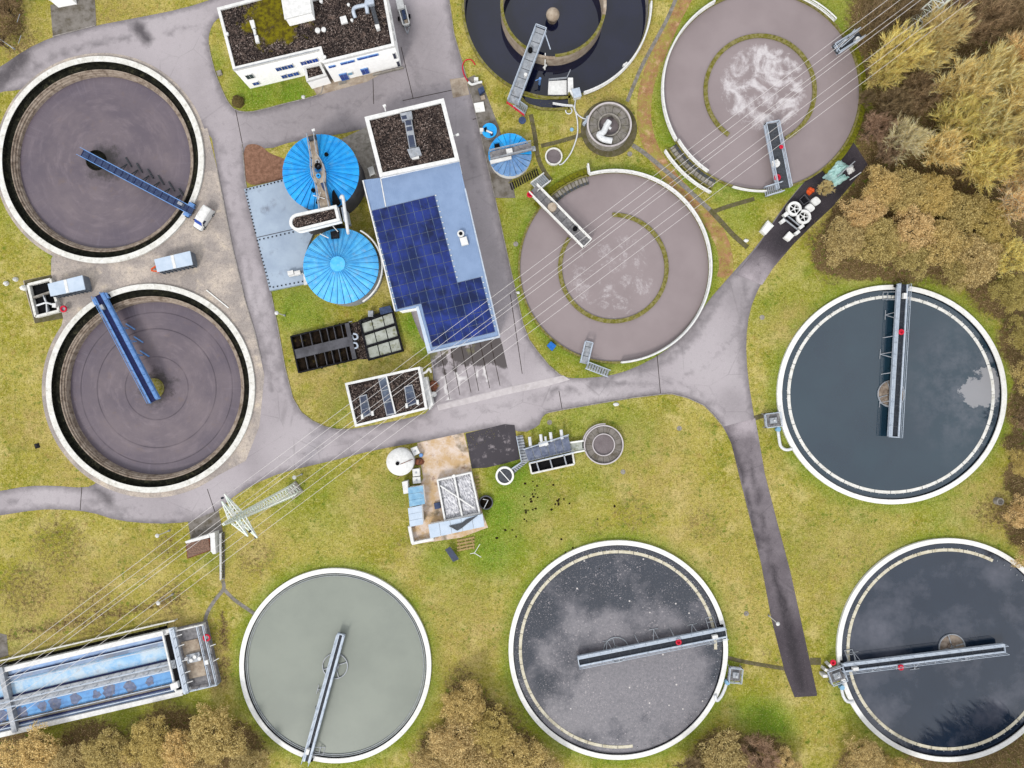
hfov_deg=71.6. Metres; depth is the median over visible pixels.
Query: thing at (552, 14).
bollard dome
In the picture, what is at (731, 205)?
footpath
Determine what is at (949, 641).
inlet drum
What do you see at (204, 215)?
van
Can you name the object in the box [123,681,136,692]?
scum raft
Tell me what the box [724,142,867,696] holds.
dark road surface
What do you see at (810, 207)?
tub
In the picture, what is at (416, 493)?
shed
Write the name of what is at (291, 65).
window
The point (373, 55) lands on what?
window
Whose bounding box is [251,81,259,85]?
window
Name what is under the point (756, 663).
footpath
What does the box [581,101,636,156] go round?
round thickener
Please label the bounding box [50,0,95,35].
pavement
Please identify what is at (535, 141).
footpath
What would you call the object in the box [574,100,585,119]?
hose
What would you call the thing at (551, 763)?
bush
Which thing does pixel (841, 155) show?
moss bank
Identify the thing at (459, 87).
pavement
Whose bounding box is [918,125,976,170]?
bare tree
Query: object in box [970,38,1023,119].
bare tree
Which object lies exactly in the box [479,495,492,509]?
tub
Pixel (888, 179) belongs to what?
shrub
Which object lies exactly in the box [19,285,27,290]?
vent box
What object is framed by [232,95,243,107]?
shrub ball
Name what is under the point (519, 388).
drain strip
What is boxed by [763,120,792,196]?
access bridge
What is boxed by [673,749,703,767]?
bush
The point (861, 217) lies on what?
shrub
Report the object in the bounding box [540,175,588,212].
side channel
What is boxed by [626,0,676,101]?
footpath
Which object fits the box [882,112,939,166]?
bare tree
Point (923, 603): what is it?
water
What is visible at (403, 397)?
garage building
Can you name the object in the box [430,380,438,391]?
scrap heap
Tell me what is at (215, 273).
gravel yard
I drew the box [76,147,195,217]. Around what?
scraper bridge
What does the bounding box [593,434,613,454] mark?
water
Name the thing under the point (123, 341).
scraper bridge
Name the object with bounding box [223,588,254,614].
footpath
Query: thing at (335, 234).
roof hatch
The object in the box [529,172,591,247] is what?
access bridge
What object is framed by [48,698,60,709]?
scum raft
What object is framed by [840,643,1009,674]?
scraper bridge
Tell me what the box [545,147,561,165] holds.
round basin
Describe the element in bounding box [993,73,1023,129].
bare tree
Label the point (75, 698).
scum raft
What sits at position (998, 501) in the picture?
round bin
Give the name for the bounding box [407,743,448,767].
bush
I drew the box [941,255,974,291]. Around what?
shrub
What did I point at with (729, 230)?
footpath
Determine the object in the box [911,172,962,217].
shrub
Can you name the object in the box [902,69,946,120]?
bare shrub
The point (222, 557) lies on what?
garden stair
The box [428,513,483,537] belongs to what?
store shed
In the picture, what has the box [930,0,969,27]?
bare shrub
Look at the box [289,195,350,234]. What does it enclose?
stair building
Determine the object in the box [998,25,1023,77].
bare tree
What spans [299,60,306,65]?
window
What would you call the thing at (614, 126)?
water
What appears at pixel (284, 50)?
office building
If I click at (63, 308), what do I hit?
lifebuoy
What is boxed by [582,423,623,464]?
tank
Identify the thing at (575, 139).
hose
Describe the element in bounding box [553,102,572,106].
railing
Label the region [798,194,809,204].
crate
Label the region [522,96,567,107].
water
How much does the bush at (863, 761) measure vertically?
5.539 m
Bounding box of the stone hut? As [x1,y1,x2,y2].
[185,530,219,558]
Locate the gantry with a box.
[161,627,192,693]
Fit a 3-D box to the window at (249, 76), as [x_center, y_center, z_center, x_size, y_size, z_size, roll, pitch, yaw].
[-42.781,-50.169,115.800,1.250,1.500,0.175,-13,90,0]
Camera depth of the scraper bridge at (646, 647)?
118.57 m
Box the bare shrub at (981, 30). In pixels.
[962,0,1018,45]
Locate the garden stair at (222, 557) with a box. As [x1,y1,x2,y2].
[219,532,224,579]
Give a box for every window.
[244,73,254,79]
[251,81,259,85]
[286,63,294,68]
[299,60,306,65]
[311,57,318,62]
[340,60,354,64]
[357,53,378,60]
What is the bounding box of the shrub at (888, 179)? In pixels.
[861,164,905,210]
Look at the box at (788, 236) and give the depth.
119.20 m
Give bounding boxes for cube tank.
[410,446,420,455]
[412,468,420,476]
[413,476,420,483]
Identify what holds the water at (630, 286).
in the aeration tank at (656, 298)
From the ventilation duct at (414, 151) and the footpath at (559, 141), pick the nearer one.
the ventilation duct at (414, 151)
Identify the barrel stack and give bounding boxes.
[415,458,424,464]
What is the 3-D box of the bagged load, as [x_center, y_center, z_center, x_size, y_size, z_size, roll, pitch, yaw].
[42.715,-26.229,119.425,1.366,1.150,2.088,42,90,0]
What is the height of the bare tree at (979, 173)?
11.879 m
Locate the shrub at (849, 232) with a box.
[821,215,866,268]
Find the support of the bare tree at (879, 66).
on the ground at (18, 324)
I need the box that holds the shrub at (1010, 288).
[987,271,1023,315]
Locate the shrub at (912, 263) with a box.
[892,237,931,279]
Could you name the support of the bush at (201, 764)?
on the ground at (18, 324)
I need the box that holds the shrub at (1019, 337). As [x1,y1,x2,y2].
[1004,315,1023,355]
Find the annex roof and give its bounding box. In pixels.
[244,179,313,290]
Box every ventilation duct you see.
[351,0,379,31]
[400,111,421,159]
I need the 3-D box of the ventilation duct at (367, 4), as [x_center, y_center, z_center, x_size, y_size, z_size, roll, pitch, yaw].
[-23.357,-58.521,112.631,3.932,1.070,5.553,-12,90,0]
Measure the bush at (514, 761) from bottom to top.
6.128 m
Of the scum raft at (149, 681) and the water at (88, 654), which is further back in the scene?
the water at (88, 654)
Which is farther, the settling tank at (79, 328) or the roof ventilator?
the settling tank at (79, 328)
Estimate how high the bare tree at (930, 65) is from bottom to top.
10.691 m
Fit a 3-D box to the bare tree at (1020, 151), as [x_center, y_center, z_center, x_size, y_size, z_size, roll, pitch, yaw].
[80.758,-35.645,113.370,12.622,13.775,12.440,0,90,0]
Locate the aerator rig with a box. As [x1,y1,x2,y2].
[779,201,810,235]
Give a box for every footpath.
[203,580,225,620]
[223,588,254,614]
[529,114,552,180]
[541,133,581,147]
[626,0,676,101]
[631,144,710,210]
[708,208,748,248]
[709,197,754,214]
[728,656,783,669]
[754,412,772,419]
[810,658,820,664]
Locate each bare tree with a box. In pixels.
[863,14,936,84]
[864,49,907,91]
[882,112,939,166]
[902,22,962,74]
[912,0,980,59]
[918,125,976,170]
[928,48,1009,113]
[929,91,998,143]
[956,131,1022,194]
[963,90,1023,164]
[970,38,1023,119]
[991,130,1023,189]
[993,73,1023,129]
[994,165,1023,225]
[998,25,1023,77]
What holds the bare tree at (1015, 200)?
on the ground at (18, 324)
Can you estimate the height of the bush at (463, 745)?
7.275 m
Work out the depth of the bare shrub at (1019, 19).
113.48 m
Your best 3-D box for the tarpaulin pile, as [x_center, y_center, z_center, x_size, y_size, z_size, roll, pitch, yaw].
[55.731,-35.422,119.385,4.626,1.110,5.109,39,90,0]
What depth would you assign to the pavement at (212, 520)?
119.97 m
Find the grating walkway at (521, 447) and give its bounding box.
[511,435,527,472]
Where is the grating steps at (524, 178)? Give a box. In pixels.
[508,166,538,189]
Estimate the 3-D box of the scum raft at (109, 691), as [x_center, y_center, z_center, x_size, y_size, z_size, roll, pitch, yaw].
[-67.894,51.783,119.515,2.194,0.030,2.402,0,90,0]
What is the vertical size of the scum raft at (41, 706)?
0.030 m
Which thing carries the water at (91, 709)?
in the rectangular tank at (196, 650)
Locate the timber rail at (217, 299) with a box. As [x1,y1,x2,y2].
[206,290,228,307]
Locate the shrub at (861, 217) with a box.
[836,192,888,234]
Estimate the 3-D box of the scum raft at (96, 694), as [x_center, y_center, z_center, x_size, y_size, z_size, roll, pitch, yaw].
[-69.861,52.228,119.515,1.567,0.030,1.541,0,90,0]
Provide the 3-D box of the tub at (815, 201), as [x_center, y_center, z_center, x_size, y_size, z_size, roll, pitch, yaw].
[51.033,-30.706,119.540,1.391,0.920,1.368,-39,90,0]
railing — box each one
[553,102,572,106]
[583,0,652,94]
[661,0,715,140]
[664,149,711,193]
[677,139,708,172]
[732,186,766,191]
[804,0,836,21]
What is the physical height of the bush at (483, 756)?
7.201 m
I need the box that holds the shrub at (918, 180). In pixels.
[880,164,932,216]
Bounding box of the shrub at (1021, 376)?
[1006,359,1023,395]
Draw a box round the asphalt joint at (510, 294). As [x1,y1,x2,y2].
[80,48,660,511]
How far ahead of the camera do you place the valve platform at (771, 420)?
119.10 m
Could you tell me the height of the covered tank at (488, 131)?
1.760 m
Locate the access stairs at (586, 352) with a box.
[580,341,610,376]
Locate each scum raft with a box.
[0,710,7,721]
[17,706,27,717]
[37,701,46,710]
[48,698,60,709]
[70,693,81,703]
[92,690,100,698]
[102,685,114,697]
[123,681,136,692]
[145,676,153,685]
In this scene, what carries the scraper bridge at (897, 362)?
on the clarifier at (983, 455)
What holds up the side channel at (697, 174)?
on the aeration tank at (799, 52)
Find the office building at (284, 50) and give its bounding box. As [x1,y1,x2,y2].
[217,0,403,88]
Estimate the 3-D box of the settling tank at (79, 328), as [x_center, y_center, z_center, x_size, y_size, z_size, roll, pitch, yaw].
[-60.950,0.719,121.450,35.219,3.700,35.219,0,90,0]
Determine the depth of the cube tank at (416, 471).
118.85 m
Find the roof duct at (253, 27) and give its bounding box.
[249,20,259,43]
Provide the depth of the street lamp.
116.04 m
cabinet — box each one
[402,480,409,493]
[478,86,484,95]
[569,87,581,99]
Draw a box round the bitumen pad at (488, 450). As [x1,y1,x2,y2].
[466,424,519,467]
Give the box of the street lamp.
[156,593,173,604]
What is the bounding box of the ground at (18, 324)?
[0,0,1023,767]
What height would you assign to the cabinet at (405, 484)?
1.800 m
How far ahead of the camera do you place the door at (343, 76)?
118.55 m
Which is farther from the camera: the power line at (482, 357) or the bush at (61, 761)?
the bush at (61, 761)
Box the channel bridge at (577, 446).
[570,440,584,453]
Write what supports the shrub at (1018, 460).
on the ground at (18, 324)
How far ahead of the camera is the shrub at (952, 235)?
114.82 m
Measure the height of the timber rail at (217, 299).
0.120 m
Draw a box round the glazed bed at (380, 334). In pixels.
[359,306,403,360]
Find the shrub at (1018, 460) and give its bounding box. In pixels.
[1005,447,1023,477]
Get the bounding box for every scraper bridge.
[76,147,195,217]
[91,292,160,403]
[301,632,345,765]
[577,616,728,668]
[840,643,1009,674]
[879,283,911,437]
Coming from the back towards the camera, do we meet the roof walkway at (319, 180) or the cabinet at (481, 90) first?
the cabinet at (481, 90)
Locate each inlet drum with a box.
[322,654,347,678]
[603,637,627,662]
[877,380,904,406]
[938,634,965,660]
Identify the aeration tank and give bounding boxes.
[518,173,708,363]
[661,0,861,189]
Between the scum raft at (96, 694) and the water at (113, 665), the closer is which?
the scum raft at (96, 694)
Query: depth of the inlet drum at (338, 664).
119.72 m
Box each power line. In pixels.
[0,0,886,665]
[0,0,971,729]
[0,1,911,685]
[0,1,918,690]
[1,1,943,708]
[2,1,956,717]
[2,2,896,673]
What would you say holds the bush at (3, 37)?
on the ground at (18, 324)
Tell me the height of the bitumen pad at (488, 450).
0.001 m
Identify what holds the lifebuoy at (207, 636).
attached to the rectangular tank at (196, 650)
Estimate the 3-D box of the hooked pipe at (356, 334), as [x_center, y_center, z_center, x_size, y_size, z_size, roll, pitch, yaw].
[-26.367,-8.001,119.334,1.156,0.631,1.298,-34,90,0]
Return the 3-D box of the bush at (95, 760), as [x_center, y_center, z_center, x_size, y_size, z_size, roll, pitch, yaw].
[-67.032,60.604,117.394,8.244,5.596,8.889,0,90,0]
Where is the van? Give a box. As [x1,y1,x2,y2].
[193,205,214,231]
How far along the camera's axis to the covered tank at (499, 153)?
117.89 m
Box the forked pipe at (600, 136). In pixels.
[596,119,611,143]
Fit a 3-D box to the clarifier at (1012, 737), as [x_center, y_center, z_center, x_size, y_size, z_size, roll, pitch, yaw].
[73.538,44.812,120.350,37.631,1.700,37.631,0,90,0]
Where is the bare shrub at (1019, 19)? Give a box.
[997,0,1023,38]
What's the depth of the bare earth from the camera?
119.97 m
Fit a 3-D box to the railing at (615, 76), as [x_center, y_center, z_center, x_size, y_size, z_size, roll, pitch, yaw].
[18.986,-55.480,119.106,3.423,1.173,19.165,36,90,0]
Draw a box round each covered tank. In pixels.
[480,123,496,139]
[488,133,535,178]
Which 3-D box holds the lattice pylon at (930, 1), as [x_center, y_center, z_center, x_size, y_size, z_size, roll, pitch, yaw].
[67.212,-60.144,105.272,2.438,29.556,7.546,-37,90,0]
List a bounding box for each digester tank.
[282,134,365,216]
[303,228,382,305]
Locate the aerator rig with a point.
(797, 215)
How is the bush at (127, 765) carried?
on the ground at (18, 324)
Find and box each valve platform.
[714,663,742,701]
[761,412,792,450]
[819,660,853,703]
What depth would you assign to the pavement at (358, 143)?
119.98 m
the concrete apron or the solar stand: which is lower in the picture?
the solar stand
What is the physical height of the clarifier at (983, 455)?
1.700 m
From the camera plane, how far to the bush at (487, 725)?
114.86 m
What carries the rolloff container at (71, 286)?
on the gravel yard at (215, 273)
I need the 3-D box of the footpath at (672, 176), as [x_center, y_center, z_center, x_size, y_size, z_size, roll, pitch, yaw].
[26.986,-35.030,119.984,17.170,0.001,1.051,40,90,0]
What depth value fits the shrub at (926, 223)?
114.83 m
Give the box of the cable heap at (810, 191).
[806,187,813,194]
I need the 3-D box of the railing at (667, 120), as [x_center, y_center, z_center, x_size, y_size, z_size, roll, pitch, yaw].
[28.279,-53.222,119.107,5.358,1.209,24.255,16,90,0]
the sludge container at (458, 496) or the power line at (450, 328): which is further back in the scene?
the sludge container at (458, 496)
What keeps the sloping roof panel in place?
on the store shed at (439, 528)
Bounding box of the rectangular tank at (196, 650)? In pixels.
[0,618,220,737]
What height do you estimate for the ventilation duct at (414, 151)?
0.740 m
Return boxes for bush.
[0,0,18,17]
[0,30,10,48]
[0,720,63,767]
[41,741,89,767]
[80,727,128,767]
[117,715,177,767]
[118,747,154,767]
[156,726,213,767]
[180,750,221,767]
[181,701,247,765]
[228,744,270,767]
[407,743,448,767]
[425,707,480,766]
[439,679,485,729]
[439,737,506,767]
[461,703,514,767]
[488,728,548,767]
[532,746,564,767]
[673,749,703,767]
[697,726,756,767]
[737,731,782,767]
[769,745,802,767]
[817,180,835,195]
[838,734,893,767]
[876,755,921,767]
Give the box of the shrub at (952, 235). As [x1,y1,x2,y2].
[918,218,975,268]
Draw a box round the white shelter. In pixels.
[49,0,76,6]
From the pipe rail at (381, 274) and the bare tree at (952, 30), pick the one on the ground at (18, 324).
the bare tree at (952, 30)
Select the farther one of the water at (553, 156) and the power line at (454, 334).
the water at (553, 156)
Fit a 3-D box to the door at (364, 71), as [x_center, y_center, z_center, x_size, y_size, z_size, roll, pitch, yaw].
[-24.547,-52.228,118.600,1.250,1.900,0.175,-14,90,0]
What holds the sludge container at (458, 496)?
on the concrete pad at (445, 456)
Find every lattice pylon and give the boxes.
[221,481,302,537]
[900,0,949,36]
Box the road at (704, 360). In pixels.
[0,0,801,523]
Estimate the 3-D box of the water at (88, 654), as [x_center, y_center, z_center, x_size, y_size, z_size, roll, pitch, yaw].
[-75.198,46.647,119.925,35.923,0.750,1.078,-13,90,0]
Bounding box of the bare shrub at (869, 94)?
[858,87,877,108]
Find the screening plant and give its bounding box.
[523,429,574,473]
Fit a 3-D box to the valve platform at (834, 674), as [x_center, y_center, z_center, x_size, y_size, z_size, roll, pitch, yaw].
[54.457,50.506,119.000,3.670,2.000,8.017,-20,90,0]
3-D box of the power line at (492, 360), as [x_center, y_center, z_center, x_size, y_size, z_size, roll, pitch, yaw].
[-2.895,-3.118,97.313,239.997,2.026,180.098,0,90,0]
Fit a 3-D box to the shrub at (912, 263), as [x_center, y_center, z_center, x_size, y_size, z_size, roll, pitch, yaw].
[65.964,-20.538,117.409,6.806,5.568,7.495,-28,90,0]
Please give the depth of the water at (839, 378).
119.92 m
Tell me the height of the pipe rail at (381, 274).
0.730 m
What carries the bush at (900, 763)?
on the ground at (18, 324)
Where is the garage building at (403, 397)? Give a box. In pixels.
[345,367,434,426]
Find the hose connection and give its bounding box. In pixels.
[462,59,481,85]
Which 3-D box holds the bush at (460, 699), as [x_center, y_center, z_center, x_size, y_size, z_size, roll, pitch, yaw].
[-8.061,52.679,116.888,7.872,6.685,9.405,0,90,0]
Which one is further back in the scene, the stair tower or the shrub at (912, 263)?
the shrub at (912, 263)
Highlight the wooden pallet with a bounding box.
[457,537,474,551]
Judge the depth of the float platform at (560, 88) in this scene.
120.20 m
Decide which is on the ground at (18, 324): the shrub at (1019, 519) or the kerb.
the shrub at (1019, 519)
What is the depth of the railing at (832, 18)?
119.13 m
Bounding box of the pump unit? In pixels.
[287,270,307,284]
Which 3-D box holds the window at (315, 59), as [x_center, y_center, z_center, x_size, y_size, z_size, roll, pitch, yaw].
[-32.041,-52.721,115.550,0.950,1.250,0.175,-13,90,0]
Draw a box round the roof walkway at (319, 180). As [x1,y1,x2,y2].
[306,131,330,208]
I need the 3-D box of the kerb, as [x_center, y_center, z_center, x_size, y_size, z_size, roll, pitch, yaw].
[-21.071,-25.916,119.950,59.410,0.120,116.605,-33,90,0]
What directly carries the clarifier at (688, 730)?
in the ground at (18, 324)
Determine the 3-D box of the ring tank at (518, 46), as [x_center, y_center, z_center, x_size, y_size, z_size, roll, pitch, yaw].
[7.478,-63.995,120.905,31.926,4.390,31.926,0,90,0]
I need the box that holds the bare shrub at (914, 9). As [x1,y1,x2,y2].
[894,0,927,28]
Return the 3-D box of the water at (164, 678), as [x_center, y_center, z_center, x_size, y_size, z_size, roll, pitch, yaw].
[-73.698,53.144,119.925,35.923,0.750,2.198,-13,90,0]
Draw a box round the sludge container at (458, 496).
[437,471,480,520]
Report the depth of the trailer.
118.90 m
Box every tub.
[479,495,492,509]
[803,204,814,211]
[809,197,820,206]
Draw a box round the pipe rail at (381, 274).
[360,230,382,301]
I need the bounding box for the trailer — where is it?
[396,0,410,33]
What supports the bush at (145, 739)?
on the ground at (18, 324)
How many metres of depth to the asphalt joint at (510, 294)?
119.97 m
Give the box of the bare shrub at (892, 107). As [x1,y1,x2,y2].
[876,83,919,120]
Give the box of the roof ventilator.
[457,230,468,245]
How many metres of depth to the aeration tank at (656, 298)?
119.65 m
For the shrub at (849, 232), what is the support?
on the ground at (18, 324)
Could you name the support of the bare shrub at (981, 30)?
on the ground at (18, 324)
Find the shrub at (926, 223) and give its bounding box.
[886,200,943,259]
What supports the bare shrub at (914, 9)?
on the ground at (18, 324)
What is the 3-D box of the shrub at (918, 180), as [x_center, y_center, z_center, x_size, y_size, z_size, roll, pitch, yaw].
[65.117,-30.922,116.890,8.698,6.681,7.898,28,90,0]
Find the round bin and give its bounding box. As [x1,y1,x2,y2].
[993,497,1003,504]
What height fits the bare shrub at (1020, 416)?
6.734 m
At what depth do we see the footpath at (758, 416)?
119.97 m
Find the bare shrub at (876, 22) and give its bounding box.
[862,0,898,33]
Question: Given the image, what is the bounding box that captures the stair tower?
[281,0,314,25]
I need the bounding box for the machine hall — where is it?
[362,98,499,353]
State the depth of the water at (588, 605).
119.92 m
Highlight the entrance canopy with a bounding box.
[303,63,330,88]
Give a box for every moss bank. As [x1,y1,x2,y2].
[534,169,590,207]
[823,29,866,173]
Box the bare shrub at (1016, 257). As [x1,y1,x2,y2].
[989,236,1023,277]
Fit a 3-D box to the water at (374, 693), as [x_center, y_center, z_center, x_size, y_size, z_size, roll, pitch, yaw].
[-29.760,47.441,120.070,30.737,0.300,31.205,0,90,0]
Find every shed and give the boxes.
[408,484,425,506]
[408,504,423,526]
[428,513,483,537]
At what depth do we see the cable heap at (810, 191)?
119.58 m
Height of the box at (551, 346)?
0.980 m
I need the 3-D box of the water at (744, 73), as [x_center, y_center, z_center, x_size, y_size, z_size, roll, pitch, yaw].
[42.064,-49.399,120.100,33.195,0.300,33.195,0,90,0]
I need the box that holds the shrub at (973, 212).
[933,190,989,242]
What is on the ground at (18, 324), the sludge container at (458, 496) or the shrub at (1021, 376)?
the shrub at (1021, 376)
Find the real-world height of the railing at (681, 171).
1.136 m
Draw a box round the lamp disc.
[519,117,525,123]
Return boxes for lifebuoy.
[60,305,66,311]
[203,634,209,641]
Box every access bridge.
[507,23,550,115]
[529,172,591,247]
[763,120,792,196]
[831,27,865,54]
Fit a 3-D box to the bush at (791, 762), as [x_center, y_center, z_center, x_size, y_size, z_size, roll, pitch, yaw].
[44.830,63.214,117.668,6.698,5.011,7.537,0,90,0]
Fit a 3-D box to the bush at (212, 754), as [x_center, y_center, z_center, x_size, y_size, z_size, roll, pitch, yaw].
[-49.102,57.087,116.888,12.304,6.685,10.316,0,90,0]
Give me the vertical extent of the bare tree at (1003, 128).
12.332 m
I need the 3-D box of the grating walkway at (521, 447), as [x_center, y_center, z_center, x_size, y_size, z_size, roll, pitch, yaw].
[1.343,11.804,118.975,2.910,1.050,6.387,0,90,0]
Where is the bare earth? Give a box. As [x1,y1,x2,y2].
[244,144,284,184]
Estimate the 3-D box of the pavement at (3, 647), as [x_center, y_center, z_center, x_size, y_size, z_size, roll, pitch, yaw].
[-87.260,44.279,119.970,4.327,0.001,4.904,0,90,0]
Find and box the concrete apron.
[430,337,511,403]
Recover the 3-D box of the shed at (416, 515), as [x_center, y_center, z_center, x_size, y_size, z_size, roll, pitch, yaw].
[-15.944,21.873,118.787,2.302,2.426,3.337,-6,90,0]
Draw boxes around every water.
[0,645,166,697]
[0,689,173,730]
[1,671,171,721]
[8,636,162,674]
[20,77,190,247]
[71,302,240,473]
[245,573,425,756]
[465,0,645,95]
[514,545,721,753]
[520,173,707,360]
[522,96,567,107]
[546,149,560,163]
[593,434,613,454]
[599,117,617,134]
[664,0,858,188]
[782,290,999,498]
[842,543,1023,755]
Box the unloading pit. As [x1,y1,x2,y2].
[24,275,62,322]
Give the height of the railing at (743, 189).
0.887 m
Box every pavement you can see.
[0,633,7,657]
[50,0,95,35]
[188,510,222,538]
[313,71,381,94]
[341,127,376,196]
[450,77,468,97]
[467,75,514,197]
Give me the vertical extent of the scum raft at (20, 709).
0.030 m
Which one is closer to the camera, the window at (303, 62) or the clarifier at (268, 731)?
the window at (303, 62)
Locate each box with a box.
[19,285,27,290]
[547,342,555,350]
[783,231,793,241]
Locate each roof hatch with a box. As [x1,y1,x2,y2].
[320,226,339,238]
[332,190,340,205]
[340,15,347,24]
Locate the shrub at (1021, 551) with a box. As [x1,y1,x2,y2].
[1011,541,1023,567]
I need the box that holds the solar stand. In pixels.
[445,547,458,561]
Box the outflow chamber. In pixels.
[521,92,569,110]
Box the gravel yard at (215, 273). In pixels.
[0,53,263,497]
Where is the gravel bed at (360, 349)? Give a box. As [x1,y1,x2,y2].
[350,321,367,358]
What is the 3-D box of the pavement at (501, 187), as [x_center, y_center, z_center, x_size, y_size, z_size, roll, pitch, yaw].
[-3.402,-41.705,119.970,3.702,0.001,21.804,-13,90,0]
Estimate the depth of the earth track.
119.99 m
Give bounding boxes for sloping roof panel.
[450,515,477,530]
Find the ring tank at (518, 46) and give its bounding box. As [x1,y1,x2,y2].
[462,0,650,99]
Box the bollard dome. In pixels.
[546,7,559,23]
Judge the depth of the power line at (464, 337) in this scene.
97.85 m
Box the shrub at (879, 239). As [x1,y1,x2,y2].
[852,217,912,267]
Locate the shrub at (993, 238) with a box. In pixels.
[960,200,1017,245]
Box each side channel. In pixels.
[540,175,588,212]
[668,144,715,189]
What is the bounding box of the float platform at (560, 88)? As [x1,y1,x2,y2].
[548,69,572,95]
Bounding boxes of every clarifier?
[239,568,431,762]
[509,540,727,759]
[776,285,1006,503]
[836,538,1023,761]
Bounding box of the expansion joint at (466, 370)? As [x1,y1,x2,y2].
[440,340,499,398]
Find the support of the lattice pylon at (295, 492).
on the ground at (18, 324)
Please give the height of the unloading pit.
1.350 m
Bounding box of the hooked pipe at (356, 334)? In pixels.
[352,333,358,339]
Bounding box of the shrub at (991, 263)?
[947,233,1007,288]
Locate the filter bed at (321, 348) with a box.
[290,321,357,372]
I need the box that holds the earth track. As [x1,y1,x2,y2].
[637,0,732,278]
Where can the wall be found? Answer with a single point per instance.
(412, 540)
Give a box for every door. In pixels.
[339,73,348,80]
[360,68,369,74]
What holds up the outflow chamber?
on the ground at (18, 324)
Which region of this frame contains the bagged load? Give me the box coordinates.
[759,220,773,235]
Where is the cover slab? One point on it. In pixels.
(479, 106)
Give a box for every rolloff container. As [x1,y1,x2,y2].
[48,275,91,297]
[151,251,197,274]
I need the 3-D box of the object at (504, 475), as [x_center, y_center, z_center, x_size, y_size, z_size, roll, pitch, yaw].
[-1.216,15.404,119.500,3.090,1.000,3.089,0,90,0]
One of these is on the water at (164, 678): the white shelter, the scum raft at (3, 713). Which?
the scum raft at (3, 713)
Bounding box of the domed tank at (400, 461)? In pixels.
[386,447,414,478]
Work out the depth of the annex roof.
119.10 m
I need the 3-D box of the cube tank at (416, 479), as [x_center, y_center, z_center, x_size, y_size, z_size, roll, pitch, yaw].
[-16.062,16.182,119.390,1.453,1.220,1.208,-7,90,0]
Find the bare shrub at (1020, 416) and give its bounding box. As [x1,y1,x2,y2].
[1012,406,1023,429]
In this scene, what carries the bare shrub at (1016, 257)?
on the ground at (18, 324)
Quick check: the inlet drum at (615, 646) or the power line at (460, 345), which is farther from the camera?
the inlet drum at (615, 646)
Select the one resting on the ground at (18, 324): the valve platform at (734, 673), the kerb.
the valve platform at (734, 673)
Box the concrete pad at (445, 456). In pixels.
[412,433,487,543]
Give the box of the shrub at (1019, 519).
[1003,493,1023,528]
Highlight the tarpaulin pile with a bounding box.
[822,160,860,186]
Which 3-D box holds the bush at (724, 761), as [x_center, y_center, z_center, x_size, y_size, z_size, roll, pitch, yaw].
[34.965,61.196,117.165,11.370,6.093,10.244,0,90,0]
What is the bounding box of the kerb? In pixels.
[53,4,721,429]
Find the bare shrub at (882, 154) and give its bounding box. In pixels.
[875,134,906,164]
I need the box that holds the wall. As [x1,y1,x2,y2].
[408,525,433,544]
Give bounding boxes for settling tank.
[0,56,204,263]
[46,284,254,492]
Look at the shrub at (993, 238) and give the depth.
114.92 m
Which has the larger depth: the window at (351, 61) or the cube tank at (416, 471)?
the cube tank at (416, 471)
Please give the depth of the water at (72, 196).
121.25 m
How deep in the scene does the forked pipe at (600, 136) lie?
116.86 m
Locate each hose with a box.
[559,106,577,164]
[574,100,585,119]
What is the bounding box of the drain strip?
[437,376,569,409]
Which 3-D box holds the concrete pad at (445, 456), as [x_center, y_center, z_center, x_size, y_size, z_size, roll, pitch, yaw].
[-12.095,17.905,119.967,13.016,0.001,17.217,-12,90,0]
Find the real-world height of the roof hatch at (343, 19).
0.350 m
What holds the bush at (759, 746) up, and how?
on the ground at (18, 324)
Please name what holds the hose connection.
on the ground at (18, 324)
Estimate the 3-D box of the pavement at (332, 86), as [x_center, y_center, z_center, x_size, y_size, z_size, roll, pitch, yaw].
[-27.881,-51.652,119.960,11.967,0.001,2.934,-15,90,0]
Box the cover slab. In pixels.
[474,102,484,112]
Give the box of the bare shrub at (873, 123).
[860,109,898,142]
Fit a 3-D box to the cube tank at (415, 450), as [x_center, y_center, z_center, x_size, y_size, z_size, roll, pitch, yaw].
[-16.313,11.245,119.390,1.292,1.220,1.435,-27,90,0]
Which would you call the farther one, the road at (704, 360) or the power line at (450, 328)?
the road at (704, 360)
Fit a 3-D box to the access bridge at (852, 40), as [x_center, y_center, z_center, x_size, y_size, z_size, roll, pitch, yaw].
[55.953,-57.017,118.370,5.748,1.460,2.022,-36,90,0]
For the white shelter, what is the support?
on the pavement at (80, 14)
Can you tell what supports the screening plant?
on the ground at (18, 324)
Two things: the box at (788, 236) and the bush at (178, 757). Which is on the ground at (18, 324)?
the bush at (178, 757)
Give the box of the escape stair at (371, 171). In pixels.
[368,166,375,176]
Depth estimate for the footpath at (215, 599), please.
119.97 m
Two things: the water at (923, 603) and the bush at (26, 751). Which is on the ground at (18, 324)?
the bush at (26, 751)
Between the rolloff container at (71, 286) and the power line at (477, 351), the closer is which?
the power line at (477, 351)
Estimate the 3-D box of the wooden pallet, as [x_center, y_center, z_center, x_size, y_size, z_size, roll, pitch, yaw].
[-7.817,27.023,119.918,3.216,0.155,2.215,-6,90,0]
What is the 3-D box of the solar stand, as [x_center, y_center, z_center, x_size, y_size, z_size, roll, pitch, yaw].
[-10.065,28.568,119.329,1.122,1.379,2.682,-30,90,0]
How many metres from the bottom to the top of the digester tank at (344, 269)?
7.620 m

